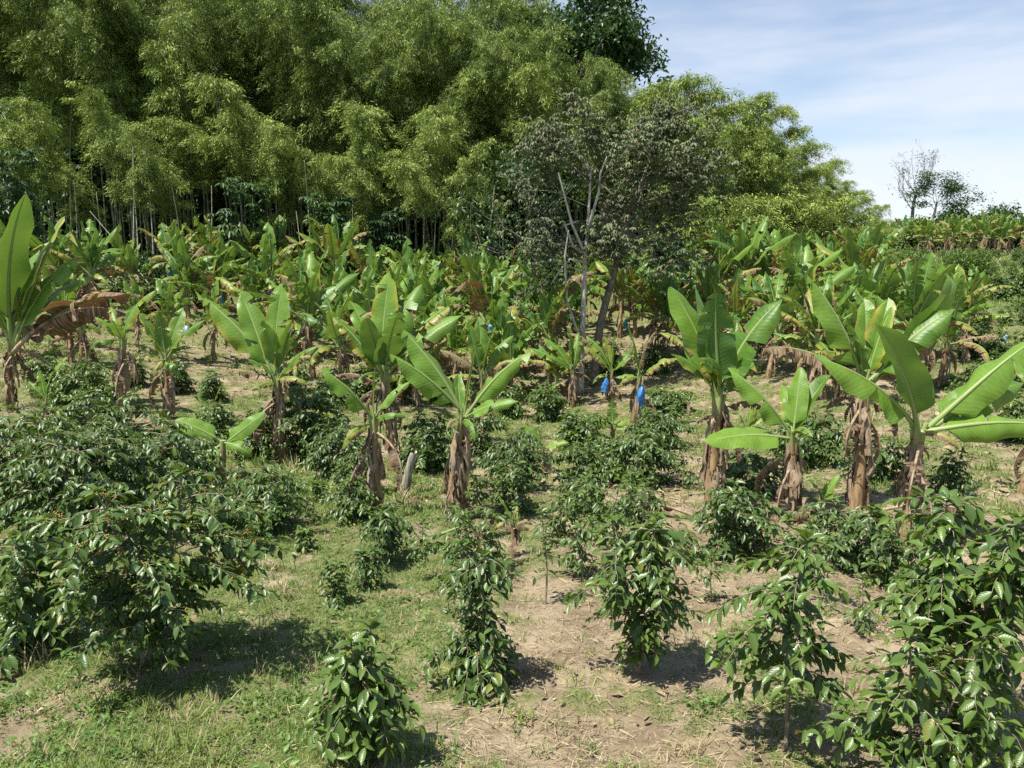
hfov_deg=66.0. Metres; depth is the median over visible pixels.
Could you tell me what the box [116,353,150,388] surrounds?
coffee shrub
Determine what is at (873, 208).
bamboo
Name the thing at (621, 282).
banana plant
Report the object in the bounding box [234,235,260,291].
banana plant
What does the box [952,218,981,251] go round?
banana plant
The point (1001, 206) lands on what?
tree
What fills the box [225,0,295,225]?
bamboo
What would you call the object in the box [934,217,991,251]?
shrub
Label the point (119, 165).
bamboo
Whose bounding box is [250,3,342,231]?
bamboo
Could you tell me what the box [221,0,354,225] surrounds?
bamboo
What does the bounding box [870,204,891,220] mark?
bamboo
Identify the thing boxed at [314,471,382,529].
coffee shrub
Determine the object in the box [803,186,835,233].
bamboo
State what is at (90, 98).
bamboo
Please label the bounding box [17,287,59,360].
banana plant
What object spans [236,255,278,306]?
banana plant
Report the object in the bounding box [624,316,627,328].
fruit bag
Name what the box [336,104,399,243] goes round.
bamboo
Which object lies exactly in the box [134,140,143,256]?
bamboo
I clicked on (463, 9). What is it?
bamboo
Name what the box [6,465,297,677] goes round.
coffee shrub
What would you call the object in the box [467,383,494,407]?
coffee shrub
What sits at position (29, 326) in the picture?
banana plant
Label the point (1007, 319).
coffee shrub
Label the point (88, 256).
banana plant
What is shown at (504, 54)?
bamboo
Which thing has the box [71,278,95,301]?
coffee shrub
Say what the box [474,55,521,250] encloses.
bamboo
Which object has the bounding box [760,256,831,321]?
banana plant
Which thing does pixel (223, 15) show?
bamboo
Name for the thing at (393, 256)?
banana plant
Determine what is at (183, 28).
bamboo
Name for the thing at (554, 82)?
bamboo
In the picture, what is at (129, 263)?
banana plant
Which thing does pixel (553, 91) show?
bamboo
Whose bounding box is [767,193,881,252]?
bamboo
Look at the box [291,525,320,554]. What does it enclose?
coffee shrub
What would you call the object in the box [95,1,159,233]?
bamboo
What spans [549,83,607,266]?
bamboo
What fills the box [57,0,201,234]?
bamboo
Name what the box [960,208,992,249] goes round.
tree
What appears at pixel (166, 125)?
bamboo
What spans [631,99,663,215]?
bamboo
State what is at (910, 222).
tree
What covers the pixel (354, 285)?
banana plant
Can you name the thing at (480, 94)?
bamboo
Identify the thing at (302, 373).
coffee shrub
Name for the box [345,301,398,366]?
banana plant
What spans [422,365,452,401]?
coffee shrub
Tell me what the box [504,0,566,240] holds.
bamboo
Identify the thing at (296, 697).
weeds
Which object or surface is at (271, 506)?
coffee shrub
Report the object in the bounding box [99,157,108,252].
bamboo
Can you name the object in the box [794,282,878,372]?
banana plant
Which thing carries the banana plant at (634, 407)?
on the ground at (534, 626)
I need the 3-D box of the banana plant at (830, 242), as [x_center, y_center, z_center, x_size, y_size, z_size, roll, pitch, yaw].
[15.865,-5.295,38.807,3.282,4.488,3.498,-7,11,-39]
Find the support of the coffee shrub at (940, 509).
on the ground at (534, 626)
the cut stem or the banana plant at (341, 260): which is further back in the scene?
the banana plant at (341, 260)
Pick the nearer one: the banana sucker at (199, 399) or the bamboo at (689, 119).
the banana sucker at (199, 399)
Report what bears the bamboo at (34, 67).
on the ground at (534, 626)
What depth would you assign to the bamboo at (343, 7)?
62.98 m
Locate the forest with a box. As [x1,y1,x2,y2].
[0,75,701,267]
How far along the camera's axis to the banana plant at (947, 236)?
88.01 m
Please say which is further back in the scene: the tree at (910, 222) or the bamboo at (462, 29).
the tree at (910, 222)
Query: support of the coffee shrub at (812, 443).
on the ground at (534, 626)
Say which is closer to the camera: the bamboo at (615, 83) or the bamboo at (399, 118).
the bamboo at (615, 83)
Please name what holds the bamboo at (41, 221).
on the ground at (534, 626)
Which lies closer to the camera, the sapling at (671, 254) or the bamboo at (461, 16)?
the sapling at (671, 254)
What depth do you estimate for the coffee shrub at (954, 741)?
5.44 m
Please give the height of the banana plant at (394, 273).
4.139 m
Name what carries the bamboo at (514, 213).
on the ground at (534, 626)
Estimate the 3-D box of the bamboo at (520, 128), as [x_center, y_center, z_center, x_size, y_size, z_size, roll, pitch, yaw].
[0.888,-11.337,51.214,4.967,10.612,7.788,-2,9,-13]
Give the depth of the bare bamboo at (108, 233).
45.48 m
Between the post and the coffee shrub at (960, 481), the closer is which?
the coffee shrub at (960, 481)
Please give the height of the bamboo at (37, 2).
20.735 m
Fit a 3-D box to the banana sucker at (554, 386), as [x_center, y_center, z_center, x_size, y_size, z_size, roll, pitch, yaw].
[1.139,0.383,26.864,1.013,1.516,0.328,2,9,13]
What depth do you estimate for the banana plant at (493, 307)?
30.87 m
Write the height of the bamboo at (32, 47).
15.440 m
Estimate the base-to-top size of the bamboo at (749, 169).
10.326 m
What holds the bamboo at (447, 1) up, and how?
on the ground at (534, 626)
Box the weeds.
[0,253,1023,767]
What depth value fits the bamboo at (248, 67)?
59.25 m
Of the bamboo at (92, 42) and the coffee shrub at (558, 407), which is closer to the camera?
the coffee shrub at (558, 407)
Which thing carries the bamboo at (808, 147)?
on the ground at (534, 626)
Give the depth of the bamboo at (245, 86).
61.24 m
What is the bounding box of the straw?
[0,310,1023,767]
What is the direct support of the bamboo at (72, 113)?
on the ground at (534, 626)
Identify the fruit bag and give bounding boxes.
[167,260,172,276]
[183,320,188,331]
[219,289,223,304]
[488,321,493,330]
[601,371,608,391]
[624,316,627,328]
[636,376,644,406]
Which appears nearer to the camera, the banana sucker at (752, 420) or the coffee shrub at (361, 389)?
the banana sucker at (752, 420)
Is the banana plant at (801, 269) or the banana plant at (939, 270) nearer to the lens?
the banana plant at (801, 269)
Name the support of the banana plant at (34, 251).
on the ground at (534, 626)
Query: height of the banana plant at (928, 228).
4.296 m
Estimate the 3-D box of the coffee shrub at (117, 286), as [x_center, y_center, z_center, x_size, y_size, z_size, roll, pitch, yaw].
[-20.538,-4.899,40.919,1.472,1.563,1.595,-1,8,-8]
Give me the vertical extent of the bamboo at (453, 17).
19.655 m
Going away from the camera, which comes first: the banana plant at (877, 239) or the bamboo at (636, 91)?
the banana plant at (877, 239)
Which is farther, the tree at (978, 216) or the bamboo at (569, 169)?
the tree at (978, 216)
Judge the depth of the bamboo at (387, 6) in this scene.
59.90 m
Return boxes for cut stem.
[399,451,416,494]
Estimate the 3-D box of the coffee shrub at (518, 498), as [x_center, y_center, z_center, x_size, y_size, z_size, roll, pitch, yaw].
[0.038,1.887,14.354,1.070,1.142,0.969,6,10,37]
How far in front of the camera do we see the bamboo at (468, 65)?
52.71 m
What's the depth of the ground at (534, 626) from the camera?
8.77 m
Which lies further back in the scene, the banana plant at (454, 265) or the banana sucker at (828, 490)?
the banana plant at (454, 265)
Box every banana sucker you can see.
[28,357,65,419]
[195,387,228,412]
[493,495,532,558]
[521,423,568,474]
[531,373,560,393]
[585,398,631,442]
[676,388,705,415]
[735,402,761,427]
[811,475,839,510]
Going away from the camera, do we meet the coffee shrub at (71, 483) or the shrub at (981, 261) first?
the coffee shrub at (71, 483)
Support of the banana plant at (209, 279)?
on the ground at (534, 626)
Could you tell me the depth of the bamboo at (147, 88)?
63.13 m
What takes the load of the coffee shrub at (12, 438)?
on the ground at (534, 626)
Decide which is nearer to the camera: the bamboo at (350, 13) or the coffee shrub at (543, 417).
the coffee shrub at (543, 417)
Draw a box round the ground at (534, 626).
[0,246,1023,767]
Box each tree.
[436,140,599,356]
[494,87,682,394]
[519,0,680,280]
[562,94,746,385]
[886,140,940,221]
[892,168,995,251]
[893,216,921,225]
[926,205,981,245]
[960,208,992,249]
[983,200,1023,247]
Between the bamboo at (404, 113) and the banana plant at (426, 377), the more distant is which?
the bamboo at (404, 113)
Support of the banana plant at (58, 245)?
on the ground at (534, 626)
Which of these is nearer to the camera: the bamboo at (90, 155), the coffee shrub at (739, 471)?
the coffee shrub at (739, 471)
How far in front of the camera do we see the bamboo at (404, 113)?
54.81 m
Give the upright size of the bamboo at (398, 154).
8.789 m
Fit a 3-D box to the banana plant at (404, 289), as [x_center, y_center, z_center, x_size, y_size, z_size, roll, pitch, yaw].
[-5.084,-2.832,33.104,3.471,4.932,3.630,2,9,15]
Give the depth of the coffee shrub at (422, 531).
11.72 m
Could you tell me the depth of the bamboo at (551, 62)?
51.11 m
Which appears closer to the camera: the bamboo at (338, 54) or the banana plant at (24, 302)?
the banana plant at (24, 302)
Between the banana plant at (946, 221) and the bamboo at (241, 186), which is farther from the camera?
the banana plant at (946, 221)
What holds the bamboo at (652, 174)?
on the ground at (534, 626)
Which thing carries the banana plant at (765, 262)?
on the ground at (534, 626)
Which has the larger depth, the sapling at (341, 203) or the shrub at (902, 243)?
the shrub at (902, 243)
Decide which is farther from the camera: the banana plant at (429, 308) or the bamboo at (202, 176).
the bamboo at (202, 176)
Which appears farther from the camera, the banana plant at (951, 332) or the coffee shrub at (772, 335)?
the coffee shrub at (772, 335)
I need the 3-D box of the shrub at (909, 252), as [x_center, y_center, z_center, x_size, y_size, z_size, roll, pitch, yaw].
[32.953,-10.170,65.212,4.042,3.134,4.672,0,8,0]
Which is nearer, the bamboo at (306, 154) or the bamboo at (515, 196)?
the bamboo at (306, 154)
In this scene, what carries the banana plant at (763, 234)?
on the ground at (534, 626)
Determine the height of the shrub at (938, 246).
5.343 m
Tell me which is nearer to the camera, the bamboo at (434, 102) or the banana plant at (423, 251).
the banana plant at (423, 251)
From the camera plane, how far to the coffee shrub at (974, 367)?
25.23 m
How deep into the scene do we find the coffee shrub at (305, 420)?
18.08 m
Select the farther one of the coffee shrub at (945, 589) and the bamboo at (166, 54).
the bamboo at (166, 54)
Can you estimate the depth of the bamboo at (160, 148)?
66.24 m
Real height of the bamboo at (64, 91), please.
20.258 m
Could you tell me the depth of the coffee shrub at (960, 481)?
14.56 m
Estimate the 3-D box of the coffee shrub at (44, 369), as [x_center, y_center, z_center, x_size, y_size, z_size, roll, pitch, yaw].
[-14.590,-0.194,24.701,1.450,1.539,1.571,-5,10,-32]
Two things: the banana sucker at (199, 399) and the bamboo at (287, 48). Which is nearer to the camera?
the banana sucker at (199, 399)
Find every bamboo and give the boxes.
[0,0,28,213]
[0,0,33,130]
[0,0,52,233]
[0,0,55,171]
[0,0,120,234]
[0,5,39,185]
[0,5,52,171]
[0,29,46,242]
[0,96,77,225]
[0,118,71,239]
[2,26,99,244]
[3,2,48,203]
[3,2,63,224]
[13,0,167,226]
[17,0,121,228]
[23,4,53,243]
[24,0,113,228]
[24,0,156,255]
[24,11,68,233]
[27,145,109,273]
[28,3,128,221]
[32,0,145,246]
[35,9,96,227]
[44,0,154,256]
[48,1,144,245]
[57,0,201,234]
[59,0,172,264]
[59,1,151,210]
[60,94,170,263]
[62,0,163,265]
[63,0,160,240]
[65,79,151,278]
[66,7,158,245]
[66,47,131,241]
[71,0,195,234]
[74,184,77,237]
[78,1,230,244]
[78,3,173,219]
[90,211,150,285]
[93,22,210,221]
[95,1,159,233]
[96,192,103,275]
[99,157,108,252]
[107,144,196,227]
[109,14,148,250]
[114,121,184,276]
[116,0,220,231]
[119,1,167,231]
[125,0,179,256]
[125,11,170,224]
[131,6,221,236]
[131,147,133,281]
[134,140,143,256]
[134,195,138,275]
[135,0,184,229]
[139,2,194,242]
[139,38,228,242]
[141,115,248,232]
[148,176,154,285]
[150,9,217,245]
[151,0,255,222]
[159,0,268,199]
[160,0,258,269]
[162,1,236,251]
[165,28,212,243]
[166,0,222,235]
[166,0,297,256]
[167,0,250,263]
[175,12,301,232]
[175,25,206,224]
[176,0,311,216]
[177,132,284,223]
[180,69,267,215]
[186,4,238,230]
[192,0,287,246]
[195,0,252,210]
[204,0,282,225]
[209,0,353,236]
[211,185,211,223]
[212,65,259,223]
[214,15,286,219]
[220,0,334,278]
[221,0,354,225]
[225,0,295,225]
[234,12,303,259]
[235,1,308,258]
[241,114,323,260]
[243,0,350,225]
[245,0,375,246]
[248,119,306,217]
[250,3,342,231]
[253,0,408,245]
[257,0,368,227]
[257,5,330,263]
[259,6,327,249]
[268,45,350,279]
[270,0,403,267]
[281,3,314,240]
[281,147,357,234]
[289,0,345,249]
[304,160,309,234]
[307,151,390,251]
[309,39,371,227]
[311,1,363,238]
[313,0,358,265]
[320,0,433,250]
[321,46,388,233]
[321,98,413,252]
[323,7,408,239]
[324,0,369,205]
[324,55,423,204]
[328,16,409,249]
[334,0,456,250]
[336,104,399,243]
[340,0,390,257]
[351,38,406,233]
[352,10,416,235]
[352,25,405,182]
[355,0,421,230]
[356,0,482,269]
[364,39,441,246]
[365,0,450,251]
[370,0,425,214]
[371,148,441,251]
[374,45,445,270]
[380,156,448,260]
[388,3,460,239]
[388,43,443,249]
[388,50,468,223]
[389,0,488,243]
[389,31,417,235]
[389,113,467,249]
[393,0,481,243]
[393,101,475,254]
[398,11,528,219]
[404,0,453,245]
[415,14,537,243]
[416,7,492,247]
[419,10,502,269]
[423,62,504,252]
[430,138,499,247]
[431,0,458,240]
[432,0,533,236]
[433,37,544,255]
[435,8,520,253]
[435,54,508,245]
[443,0,525,255]
[445,7,523,241]
[445,20,547,259]
[446,0,557,242]
[447,5,478,30]
[452,67,515,237]
[460,137,524,246]
[461,26,575,241]
[464,0,534,217]
[467,2,556,236]
[468,0,587,255]
[468,30,555,239]
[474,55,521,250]
[477,0,585,265]
[489,57,568,235]
[490,77,536,262]
[492,2,564,255]
[492,117,563,259]
[494,27,532,262]
[499,27,542,260]
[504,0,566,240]
[517,57,585,235]
[524,6,589,243]
[528,62,594,259]
[530,13,623,136]
[532,48,603,258]
[532,68,600,263]
[542,11,590,223]
[543,50,574,270]
[545,84,634,238]
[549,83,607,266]
[552,96,614,263]
[564,57,629,274]
[568,49,630,227]
[570,77,691,260]
[588,67,637,212]
[593,68,724,288]
[598,65,643,247]
[598,82,756,245]
[611,110,667,252]
[619,116,731,256]
[624,193,761,302]
[625,86,697,196]
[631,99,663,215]
[636,96,782,256]
[649,160,673,226]
[666,134,720,209]
[668,193,784,238]
[675,108,731,211]
[680,93,715,147]
[681,121,754,234]
[691,150,741,232]
[694,231,729,251]
[697,211,754,290]
[698,212,795,238]
[711,113,734,206]
[716,191,826,247]
[718,134,775,227]
[722,91,778,218]
[727,101,809,184]
[728,148,808,229]
[737,153,783,213]
[740,125,820,195]
[758,180,833,234]
[761,126,798,183]
[761,199,855,245]
[766,225,816,253]
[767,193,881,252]
[768,141,838,196]
[771,153,817,217]
[780,163,849,202]
[785,212,853,247]
[795,157,852,202]
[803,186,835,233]
[809,211,886,249]
[809,227,861,249]
[811,166,850,195]
[823,180,857,233]
[827,224,888,261]
[836,189,874,215]
[839,198,877,227]
[844,218,897,260]
[850,204,886,229]
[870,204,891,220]
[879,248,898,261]
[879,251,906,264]
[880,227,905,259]
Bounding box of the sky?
[3,0,1023,223]
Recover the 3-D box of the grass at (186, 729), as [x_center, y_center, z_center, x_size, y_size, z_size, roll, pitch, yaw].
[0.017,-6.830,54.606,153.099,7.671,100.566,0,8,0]
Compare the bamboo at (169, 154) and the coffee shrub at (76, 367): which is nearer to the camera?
the coffee shrub at (76, 367)
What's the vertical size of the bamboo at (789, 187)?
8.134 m
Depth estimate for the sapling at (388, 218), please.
44.90 m
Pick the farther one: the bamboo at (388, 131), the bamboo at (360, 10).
the bamboo at (360, 10)
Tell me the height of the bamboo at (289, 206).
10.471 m
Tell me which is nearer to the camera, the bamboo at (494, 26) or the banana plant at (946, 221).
the bamboo at (494, 26)
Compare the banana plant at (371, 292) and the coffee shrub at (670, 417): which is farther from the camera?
the banana plant at (371, 292)
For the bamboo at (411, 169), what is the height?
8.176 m
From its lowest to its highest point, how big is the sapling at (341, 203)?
6.192 m
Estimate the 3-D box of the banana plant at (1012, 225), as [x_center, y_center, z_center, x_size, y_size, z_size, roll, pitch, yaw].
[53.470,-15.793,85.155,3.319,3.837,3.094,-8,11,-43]
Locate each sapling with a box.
[0,148,47,237]
[207,176,274,274]
[297,193,358,260]
[359,207,413,288]
[636,228,687,322]
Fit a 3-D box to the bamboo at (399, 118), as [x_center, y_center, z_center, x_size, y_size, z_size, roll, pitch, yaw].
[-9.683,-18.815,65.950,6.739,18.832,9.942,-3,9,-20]
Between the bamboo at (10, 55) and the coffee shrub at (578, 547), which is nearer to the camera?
the coffee shrub at (578, 547)
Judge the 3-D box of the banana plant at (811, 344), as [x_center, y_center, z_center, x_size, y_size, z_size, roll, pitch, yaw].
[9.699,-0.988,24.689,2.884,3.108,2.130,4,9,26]
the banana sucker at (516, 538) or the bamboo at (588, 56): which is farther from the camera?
the bamboo at (588, 56)
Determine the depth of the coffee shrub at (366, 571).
10.04 m
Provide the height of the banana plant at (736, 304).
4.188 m
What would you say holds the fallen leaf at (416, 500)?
on the ground at (534, 626)
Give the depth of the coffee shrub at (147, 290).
38.20 m
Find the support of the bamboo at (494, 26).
on the ground at (534, 626)
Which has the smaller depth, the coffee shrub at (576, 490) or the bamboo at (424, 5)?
the coffee shrub at (576, 490)
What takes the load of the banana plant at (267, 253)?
on the ground at (534, 626)
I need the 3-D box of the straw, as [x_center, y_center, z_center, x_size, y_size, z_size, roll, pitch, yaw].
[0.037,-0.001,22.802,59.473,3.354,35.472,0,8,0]
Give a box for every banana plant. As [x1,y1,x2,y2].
[0,194,129,410]
[0,220,52,334]
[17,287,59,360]
[28,262,53,328]
[29,215,120,301]
[30,219,125,325]
[36,265,97,348]
[42,273,109,365]
[48,326,97,363]
[66,234,125,290]
[89,291,159,424]
[98,244,160,312]
[101,224,134,288]
[122,279,160,354]
[129,279,196,360]
[136,308,204,419]
[139,219,199,287]
[148,224,192,295]
[154,265,204,318]
[159,233,216,312]
[168,252,244,319]
[175,412,265,483]
[181,215,239,294]
[185,278,236,361]
[190,243,243,307]
[192,235,259,309]
[203,283,317,462]
[215,257,281,312]
[230,219,286,298]
[230,222,296,317]
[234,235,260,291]
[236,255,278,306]
[244,247,296,283]
[250,251,358,379]
[252,266,327,355]
[258,322,312,392]
[259,213,308,286]
[266,276,325,350]
[279,242,331,286]
[281,223,357,279]
[296,214,386,275]
[299,291,371,383]
[309,278,324,335]
[315,272,375,359]
[317,250,361,282]
[317,264,365,320]
[317,279,351,355]
[320,368,409,514]
[325,278,408,369]
[333,272,461,471]
[342,263,385,290]
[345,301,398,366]
[349,239,387,283]
[350,242,399,289]
[352,258,428,315]
[360,264,411,294]
[364,311,426,404]
[374,313,449,406]
[377,249,446,284]
[381,238,434,262]
[384,249,438,312]
[385,243,440,273]
[390,330,530,522]
[396,265,455,318]
[398,283,446,350]
[399,259,454,309]
[415,309,498,383]
[416,266,467,370]
[417,294,478,372]
[428,240,492,316]
[428,246,465,284]
[428,268,464,309]
[440,317,521,440]
[442,225,488,314]
[443,254,539,375]
[444,255,505,316]
[446,290,470,316]
[449,305,543,380]
[457,290,544,377]
[467,248,521,315]
[480,291,522,326]
[482,244,535,302]
[487,313,554,403]
[494,253,595,373]
[494,256,512,279]
[499,283,567,370]
[506,280,590,383]
[510,259,527,317]
[528,327,590,407]
[528,337,590,402]
[536,262,592,328]
[539,295,571,345]
[556,271,608,341]
[562,257,603,324]
[579,232,632,310]
[580,251,649,337]
[580,334,633,400]
[592,254,663,336]
[594,249,647,310]
[615,327,677,427]
[622,267,708,354]
[626,267,686,352]
[637,237,723,280]
[644,234,698,296]
[661,287,782,508]
[670,275,695,331]
[676,248,761,330]
[677,255,727,316]
[681,218,753,285]
[684,227,754,306]
[695,216,796,321]
[704,367,830,520]
[705,268,762,333]
[705,280,763,343]
[709,267,845,378]
[724,228,826,311]
[730,222,787,301]
[739,244,857,371]
[756,229,788,284]
[758,231,842,309]
[758,240,825,300]
[758,274,870,385]
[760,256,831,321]
[762,273,955,509]
[770,229,825,271]
[773,309,854,399]
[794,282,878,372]
[806,294,900,395]
[810,225,847,293]
[813,228,915,283]
[813,231,855,292]
[814,323,1023,550]
[819,256,912,366]
[833,219,913,272]
[834,260,904,302]
[837,262,864,303]
[849,252,977,372]
[850,278,909,336]
[894,290,1001,387]
[897,215,920,249]
[906,217,935,250]
[908,262,969,296]
[910,217,945,251]
[913,216,936,248]
[921,264,998,356]
[923,225,943,253]
[926,226,941,252]
[933,212,971,248]
[933,216,956,250]
[933,223,960,253]
[943,215,972,249]
[944,273,1013,362]
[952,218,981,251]
[960,223,987,250]
[965,264,1014,331]
[969,209,1010,249]
[974,231,995,246]
[979,211,1020,249]
[985,219,1015,252]
[987,209,1019,247]
[992,212,1019,249]
[994,220,1023,253]
[1009,359,1023,494]
[1011,212,1023,248]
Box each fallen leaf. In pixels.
[143,420,174,428]
[396,491,445,503]
[441,519,528,535]
[613,500,691,515]
[770,503,824,522]
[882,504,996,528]
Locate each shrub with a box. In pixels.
[0,172,69,266]
[0,404,106,508]
[0,416,176,557]
[0,516,103,686]
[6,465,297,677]
[19,355,67,397]
[34,418,243,532]
[40,362,117,421]
[55,388,175,471]
[70,357,104,389]
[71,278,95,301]
[100,276,130,301]
[108,239,166,284]
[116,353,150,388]
[135,429,231,486]
[142,281,160,313]
[155,248,228,283]
[156,357,199,394]
[183,288,203,308]
[193,399,241,438]
[197,370,229,402]
[220,456,326,539]
[224,407,297,460]
[239,226,301,288]
[254,469,308,517]
[267,380,352,463]
[270,357,312,390]
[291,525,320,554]
[298,614,426,765]
[300,414,366,480]
[306,479,328,502]
[310,369,347,406]
[313,558,352,610]
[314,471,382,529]
[327,234,387,279]
[328,440,383,491]
[344,543,394,592]
[347,365,381,402]
[357,500,417,565]
[381,371,417,404]
[396,239,438,263]
[397,409,453,475]
[406,501,517,576]
[409,519,432,553]
[418,539,524,713]
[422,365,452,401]
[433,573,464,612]
[454,407,508,458]
[455,235,511,271]
[459,474,498,514]
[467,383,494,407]
[472,427,555,491]
[487,456,542,517]
[494,383,532,419]
[524,389,563,425]
[529,382,570,419]
[529,509,565,604]
[538,491,589,537]
[544,515,614,575]
[546,436,613,487]
[548,472,666,544]
[550,409,619,449]
[556,470,606,511]
[562,512,709,673]
[592,420,684,492]
[599,342,628,375]
[599,471,656,526]
[605,482,673,546]
[628,408,698,451]
[629,386,696,416]
[632,340,671,375]
[658,515,714,567]
[660,445,702,488]
[681,250,727,300]
[685,478,794,563]
[690,551,741,601]
[693,527,866,747]
[719,448,783,499]
[753,323,789,352]
[763,517,831,572]
[768,410,851,471]
[779,495,916,575]
[787,330,809,348]
[795,614,1023,767]
[807,533,856,603]
[834,435,928,489]
[841,572,890,635]
[852,485,1023,717]
[852,529,932,588]
[855,221,907,250]
[885,218,921,253]
[885,243,934,266]
[896,224,932,251]
[909,260,944,284]
[917,217,969,252]
[921,247,929,253]
[923,502,950,540]
[925,446,982,495]
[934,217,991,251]
[934,235,1009,276]
[942,370,1023,392]
[953,326,1010,359]
[961,350,1023,386]
[968,215,1020,252]
[974,310,992,327]
[976,220,1021,251]
[983,272,1015,301]
[990,393,1023,444]
[991,249,1001,257]
[993,308,1015,325]
[994,330,1023,354]
[995,290,1023,312]
[1000,260,1008,266]
[1004,267,1023,296]
[1005,265,1017,273]
[1007,261,1017,269]
[1009,252,1022,261]
[1011,247,1022,254]
[1015,309,1023,325]
[1018,259,1023,270]
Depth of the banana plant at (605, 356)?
28.23 m
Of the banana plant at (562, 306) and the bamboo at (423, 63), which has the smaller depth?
the banana plant at (562, 306)
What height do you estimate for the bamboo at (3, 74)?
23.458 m
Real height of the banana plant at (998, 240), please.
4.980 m
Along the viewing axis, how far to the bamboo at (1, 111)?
69.23 m
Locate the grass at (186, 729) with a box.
[0,249,1023,767]
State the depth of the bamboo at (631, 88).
72.49 m
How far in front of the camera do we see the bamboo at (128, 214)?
73.38 m
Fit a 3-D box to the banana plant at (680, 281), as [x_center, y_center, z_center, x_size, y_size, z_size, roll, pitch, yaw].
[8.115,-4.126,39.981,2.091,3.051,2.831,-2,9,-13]
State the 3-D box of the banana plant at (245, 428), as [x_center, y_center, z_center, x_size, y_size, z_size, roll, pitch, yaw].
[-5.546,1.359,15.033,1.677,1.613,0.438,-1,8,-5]
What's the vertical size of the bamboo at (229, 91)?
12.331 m
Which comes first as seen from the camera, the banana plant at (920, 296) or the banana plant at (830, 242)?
the banana plant at (920, 296)
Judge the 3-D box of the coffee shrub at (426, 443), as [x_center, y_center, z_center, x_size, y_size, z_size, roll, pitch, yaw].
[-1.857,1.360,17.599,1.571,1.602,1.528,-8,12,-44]
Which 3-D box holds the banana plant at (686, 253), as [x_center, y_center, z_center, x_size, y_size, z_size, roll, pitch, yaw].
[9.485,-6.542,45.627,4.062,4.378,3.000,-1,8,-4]
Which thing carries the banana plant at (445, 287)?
on the ground at (534, 626)
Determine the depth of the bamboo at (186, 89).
55.75 m
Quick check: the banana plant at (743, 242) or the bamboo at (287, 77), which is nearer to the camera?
the banana plant at (743, 242)
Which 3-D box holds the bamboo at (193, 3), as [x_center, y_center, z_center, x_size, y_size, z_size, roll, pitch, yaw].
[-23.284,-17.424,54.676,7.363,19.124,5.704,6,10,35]
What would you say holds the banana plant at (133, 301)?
on the ground at (534, 626)
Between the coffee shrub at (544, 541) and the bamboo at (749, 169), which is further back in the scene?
the bamboo at (749, 169)
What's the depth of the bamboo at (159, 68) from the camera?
63.11 m
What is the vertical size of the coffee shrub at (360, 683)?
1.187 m
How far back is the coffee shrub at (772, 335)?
33.61 m
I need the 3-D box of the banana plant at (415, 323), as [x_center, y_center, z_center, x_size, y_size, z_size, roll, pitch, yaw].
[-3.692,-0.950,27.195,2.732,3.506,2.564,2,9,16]
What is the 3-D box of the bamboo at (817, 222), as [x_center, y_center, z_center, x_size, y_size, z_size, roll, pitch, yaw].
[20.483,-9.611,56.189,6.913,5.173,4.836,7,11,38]
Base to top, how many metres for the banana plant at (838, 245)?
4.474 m
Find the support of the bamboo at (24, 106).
on the ground at (534, 626)
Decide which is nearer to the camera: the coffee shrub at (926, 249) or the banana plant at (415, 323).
the banana plant at (415, 323)
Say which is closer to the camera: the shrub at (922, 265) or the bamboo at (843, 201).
the shrub at (922, 265)
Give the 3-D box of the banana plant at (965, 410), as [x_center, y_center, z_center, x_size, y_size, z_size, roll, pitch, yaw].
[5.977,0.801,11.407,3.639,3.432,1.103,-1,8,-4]
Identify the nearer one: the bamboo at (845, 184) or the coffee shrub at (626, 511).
the coffee shrub at (626, 511)
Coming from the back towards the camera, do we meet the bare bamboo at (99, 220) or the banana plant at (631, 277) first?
the bare bamboo at (99, 220)
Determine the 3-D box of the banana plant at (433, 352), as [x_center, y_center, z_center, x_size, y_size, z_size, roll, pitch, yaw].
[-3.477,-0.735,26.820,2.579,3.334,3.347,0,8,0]
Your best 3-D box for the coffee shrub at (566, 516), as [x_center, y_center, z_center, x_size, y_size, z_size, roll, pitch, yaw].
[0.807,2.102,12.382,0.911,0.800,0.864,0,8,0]
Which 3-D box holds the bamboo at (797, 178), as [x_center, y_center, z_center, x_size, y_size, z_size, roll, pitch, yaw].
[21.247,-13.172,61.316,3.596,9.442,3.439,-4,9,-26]
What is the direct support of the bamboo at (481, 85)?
on the ground at (534, 626)
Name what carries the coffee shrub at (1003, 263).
on the ground at (534, 626)
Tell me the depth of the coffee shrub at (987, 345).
28.69 m
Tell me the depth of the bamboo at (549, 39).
51.24 m
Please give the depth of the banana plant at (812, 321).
24.20 m
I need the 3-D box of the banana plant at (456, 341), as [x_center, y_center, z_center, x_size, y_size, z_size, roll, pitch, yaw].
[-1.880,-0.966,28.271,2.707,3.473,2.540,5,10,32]
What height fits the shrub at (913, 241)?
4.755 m
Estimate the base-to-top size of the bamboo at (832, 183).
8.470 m
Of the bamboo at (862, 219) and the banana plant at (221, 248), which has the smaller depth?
the banana plant at (221, 248)
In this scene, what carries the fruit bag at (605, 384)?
hanging from the banana plant at (605, 356)
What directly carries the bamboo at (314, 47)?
on the ground at (534, 626)
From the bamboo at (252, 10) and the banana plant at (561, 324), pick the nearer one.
the banana plant at (561, 324)
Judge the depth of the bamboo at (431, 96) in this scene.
69.81 m
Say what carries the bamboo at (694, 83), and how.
on the ground at (534, 626)
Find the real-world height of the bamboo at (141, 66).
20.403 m
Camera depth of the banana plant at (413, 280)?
33.09 m
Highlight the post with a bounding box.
[547,450,552,472]
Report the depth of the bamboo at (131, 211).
68.65 m
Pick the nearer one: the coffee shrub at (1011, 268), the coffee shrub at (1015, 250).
the coffee shrub at (1011, 268)
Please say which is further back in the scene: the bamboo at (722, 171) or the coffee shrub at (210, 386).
the bamboo at (722, 171)
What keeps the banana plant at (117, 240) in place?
on the ground at (534, 626)
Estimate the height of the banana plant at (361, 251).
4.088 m

